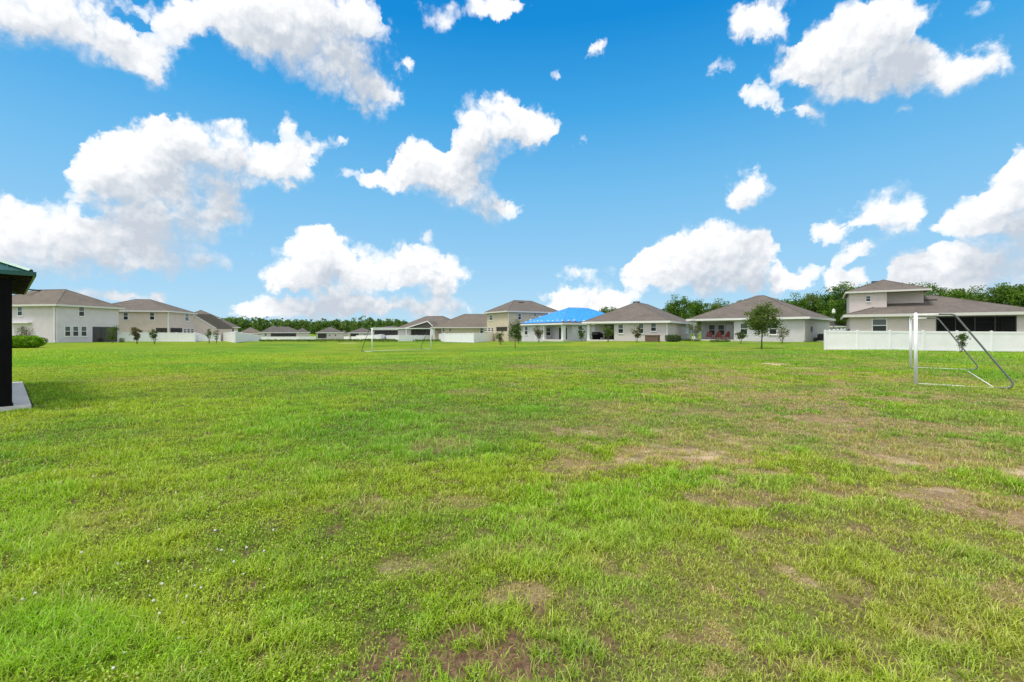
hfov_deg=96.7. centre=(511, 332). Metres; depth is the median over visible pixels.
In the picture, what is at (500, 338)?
ornamental shrub
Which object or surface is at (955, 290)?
woodland tree
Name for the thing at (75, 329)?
window
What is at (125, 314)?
window
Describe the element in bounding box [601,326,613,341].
ornamental shrub
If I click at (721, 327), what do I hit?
window
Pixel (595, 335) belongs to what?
barbecue
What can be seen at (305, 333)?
house
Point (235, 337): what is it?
vinyl fence
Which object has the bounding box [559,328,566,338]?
patio door
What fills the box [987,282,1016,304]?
woodland tree
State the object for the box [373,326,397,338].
house
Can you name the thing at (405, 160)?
sky
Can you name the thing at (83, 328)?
window
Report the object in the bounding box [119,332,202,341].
vinyl fence
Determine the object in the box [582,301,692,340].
house
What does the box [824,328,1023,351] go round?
vinyl fence
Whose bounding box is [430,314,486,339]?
house
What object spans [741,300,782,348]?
lawn tree
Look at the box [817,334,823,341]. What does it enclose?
air conditioner
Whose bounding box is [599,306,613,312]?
woodland tree
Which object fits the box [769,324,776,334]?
window
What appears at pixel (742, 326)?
window
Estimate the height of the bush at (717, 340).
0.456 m
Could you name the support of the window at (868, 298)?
in the house at (884, 305)
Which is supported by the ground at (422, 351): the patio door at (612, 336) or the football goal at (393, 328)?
the football goal at (393, 328)
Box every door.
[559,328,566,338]
[605,325,613,338]
[726,324,732,338]
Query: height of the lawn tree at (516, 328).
3.314 m
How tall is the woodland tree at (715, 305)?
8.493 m
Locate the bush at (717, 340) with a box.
[709,339,729,341]
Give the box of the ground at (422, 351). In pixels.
[0,333,1023,681]
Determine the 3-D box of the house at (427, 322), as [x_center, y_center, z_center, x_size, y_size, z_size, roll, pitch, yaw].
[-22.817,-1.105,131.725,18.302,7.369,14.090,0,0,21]
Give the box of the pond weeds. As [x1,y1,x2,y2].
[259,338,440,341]
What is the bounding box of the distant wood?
[221,315,407,334]
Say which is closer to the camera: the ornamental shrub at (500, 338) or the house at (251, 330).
the ornamental shrub at (500, 338)
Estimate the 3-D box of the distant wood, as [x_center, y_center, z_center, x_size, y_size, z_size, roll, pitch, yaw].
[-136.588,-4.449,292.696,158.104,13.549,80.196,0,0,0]
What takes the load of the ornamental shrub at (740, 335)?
on the ground at (422, 351)
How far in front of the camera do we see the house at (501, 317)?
95.16 m
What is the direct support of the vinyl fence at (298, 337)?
on the ground at (422, 351)
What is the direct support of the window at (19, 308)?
in the house at (57, 315)
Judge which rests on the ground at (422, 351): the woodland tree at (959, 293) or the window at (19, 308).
the woodland tree at (959, 293)
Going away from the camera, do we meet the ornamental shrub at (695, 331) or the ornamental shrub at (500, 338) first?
the ornamental shrub at (695, 331)
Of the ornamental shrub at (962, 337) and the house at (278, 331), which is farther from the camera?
the house at (278, 331)
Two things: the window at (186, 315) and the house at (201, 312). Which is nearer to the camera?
the window at (186, 315)
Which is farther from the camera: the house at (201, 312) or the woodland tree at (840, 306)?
the house at (201, 312)
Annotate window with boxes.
[17,306,22,315]
[64,326,70,336]
[72,326,78,336]
[78,307,84,316]
[80,326,87,336]
[123,312,127,319]
[150,312,154,319]
[185,314,188,321]
[546,328,550,335]
[618,324,623,333]
[638,323,643,333]
[650,323,656,331]
[708,324,715,335]
[718,324,724,335]
[740,323,747,334]
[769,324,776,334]
[866,296,870,301]
[872,318,886,330]
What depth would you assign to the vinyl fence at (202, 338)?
84.71 m
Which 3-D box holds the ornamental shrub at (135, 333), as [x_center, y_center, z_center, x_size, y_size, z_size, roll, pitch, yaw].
[-51.143,0.437,61.880,1.534,2.397,1.203,0,0,0]
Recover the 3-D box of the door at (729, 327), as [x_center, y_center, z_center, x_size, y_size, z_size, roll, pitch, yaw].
[30.755,-0.090,64.342,0.050,2.080,1.000,0,0,-44]
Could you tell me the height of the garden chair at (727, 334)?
1.150 m
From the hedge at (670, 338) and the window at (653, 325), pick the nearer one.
the hedge at (670, 338)
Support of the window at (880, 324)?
in the house at (884, 305)
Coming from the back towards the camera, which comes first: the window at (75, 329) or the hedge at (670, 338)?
the window at (75, 329)
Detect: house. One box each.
[12,289,124,342]
[112,299,233,340]
[195,310,220,318]
[220,319,239,331]
[241,327,259,335]
[259,325,302,336]
[299,328,310,336]
[315,327,343,338]
[348,327,370,339]
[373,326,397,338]
[396,316,449,334]
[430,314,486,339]
[483,300,557,340]
[520,307,604,341]
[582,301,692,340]
[686,295,835,341]
[830,321,845,329]
[840,279,1023,331]
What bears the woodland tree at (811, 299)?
on the ground at (422, 351)
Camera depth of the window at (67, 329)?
65.26 m
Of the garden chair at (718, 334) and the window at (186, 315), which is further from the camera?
the window at (186, 315)
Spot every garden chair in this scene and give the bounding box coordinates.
[706,331,711,338]
[713,331,720,338]
[721,331,729,339]
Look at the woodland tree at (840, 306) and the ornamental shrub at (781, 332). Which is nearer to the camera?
the ornamental shrub at (781, 332)
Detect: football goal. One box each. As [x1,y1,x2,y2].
[362,328,430,351]
[909,313,1013,388]
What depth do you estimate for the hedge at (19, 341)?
45.50 m
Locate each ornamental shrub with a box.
[14,326,35,335]
[105,325,120,341]
[129,327,142,343]
[147,329,157,343]
[205,329,211,342]
[212,330,219,342]
[494,330,503,344]
[534,326,542,339]
[577,327,584,340]
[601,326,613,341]
[631,326,640,341]
[686,318,706,341]
[735,331,745,343]
[776,325,789,342]
[955,333,970,352]
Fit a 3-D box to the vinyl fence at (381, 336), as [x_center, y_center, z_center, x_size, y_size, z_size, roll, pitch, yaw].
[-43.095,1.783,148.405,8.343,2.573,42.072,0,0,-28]
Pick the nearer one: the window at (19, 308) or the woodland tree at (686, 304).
the window at (19, 308)
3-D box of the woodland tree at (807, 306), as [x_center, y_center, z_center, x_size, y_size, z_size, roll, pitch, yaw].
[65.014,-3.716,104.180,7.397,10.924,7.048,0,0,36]
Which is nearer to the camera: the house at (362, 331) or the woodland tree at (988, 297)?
the woodland tree at (988, 297)
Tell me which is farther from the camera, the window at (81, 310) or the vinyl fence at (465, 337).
the vinyl fence at (465, 337)
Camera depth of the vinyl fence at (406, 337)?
111.92 m
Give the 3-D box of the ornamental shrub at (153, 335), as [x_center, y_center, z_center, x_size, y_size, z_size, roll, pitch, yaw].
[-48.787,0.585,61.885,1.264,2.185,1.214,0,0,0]
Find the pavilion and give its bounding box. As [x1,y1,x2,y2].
[0,260,35,411]
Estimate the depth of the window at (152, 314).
83.37 m
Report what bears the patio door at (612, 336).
in the house at (648, 319)
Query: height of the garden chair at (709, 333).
1.150 m
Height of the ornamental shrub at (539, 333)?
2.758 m
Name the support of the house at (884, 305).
on the ground at (422, 351)
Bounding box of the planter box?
[644,335,660,341]
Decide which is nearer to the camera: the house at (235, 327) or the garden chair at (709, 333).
the garden chair at (709, 333)
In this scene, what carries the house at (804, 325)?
on the ground at (422, 351)
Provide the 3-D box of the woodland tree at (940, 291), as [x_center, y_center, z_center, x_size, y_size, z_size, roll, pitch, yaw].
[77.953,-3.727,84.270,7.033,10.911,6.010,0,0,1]
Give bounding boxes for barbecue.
[590,332,603,339]
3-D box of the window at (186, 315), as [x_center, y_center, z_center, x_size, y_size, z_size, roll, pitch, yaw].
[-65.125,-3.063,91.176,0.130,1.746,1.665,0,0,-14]
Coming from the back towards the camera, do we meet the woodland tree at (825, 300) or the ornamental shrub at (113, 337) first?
the woodland tree at (825, 300)
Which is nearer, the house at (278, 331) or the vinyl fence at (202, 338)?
the vinyl fence at (202, 338)
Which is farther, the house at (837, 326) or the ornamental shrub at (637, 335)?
the house at (837, 326)
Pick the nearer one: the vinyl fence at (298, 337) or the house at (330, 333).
the vinyl fence at (298, 337)
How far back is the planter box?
58.07 m
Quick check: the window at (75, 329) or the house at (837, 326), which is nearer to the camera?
the window at (75, 329)
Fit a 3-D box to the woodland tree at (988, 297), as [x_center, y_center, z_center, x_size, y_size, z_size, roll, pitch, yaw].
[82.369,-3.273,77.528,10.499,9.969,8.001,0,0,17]
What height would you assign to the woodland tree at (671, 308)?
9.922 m
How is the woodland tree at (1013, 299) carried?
on the ground at (422, 351)
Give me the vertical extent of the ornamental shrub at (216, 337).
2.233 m
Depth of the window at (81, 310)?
67.09 m
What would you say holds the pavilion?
on the ground at (422, 351)
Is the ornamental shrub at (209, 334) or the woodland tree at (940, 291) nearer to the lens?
the ornamental shrub at (209, 334)
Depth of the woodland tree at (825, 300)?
97.92 m
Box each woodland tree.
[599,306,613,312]
[661,294,683,315]
[676,296,695,325]
[685,299,708,332]
[696,302,721,328]
[710,298,729,309]
[787,293,814,311]
[803,291,827,315]
[814,286,842,318]
[822,281,854,328]
[922,283,947,296]
[933,288,978,296]
[941,288,983,300]
[961,285,1016,305]
[969,285,990,298]
[983,284,1023,305]
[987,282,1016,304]
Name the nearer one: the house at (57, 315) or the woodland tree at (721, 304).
the house at (57, 315)
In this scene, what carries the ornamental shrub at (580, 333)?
on the ground at (422, 351)
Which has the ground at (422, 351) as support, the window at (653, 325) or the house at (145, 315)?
the house at (145, 315)
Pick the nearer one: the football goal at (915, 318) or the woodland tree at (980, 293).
the football goal at (915, 318)
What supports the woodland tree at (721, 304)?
on the ground at (422, 351)
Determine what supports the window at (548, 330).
in the house at (560, 330)
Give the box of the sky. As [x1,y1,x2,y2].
[0,0,1023,331]
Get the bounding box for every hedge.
[12,335,45,347]
[665,334,680,341]
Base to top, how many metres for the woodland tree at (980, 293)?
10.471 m
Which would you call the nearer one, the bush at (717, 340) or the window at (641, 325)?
the bush at (717, 340)
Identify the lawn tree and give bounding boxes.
[507,319,522,348]
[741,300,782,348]
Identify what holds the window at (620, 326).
in the house at (648, 319)
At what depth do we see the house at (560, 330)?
83.11 m
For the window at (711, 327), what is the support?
in the house at (804, 325)
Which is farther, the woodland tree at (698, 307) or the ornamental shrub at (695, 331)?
the woodland tree at (698, 307)
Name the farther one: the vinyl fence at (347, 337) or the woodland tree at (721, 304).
the vinyl fence at (347, 337)
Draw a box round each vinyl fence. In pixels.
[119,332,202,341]
[198,334,220,341]
[223,332,260,342]
[261,336,315,339]
[344,336,355,339]
[356,334,384,339]
[385,335,432,340]
[438,333,493,342]
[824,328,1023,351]

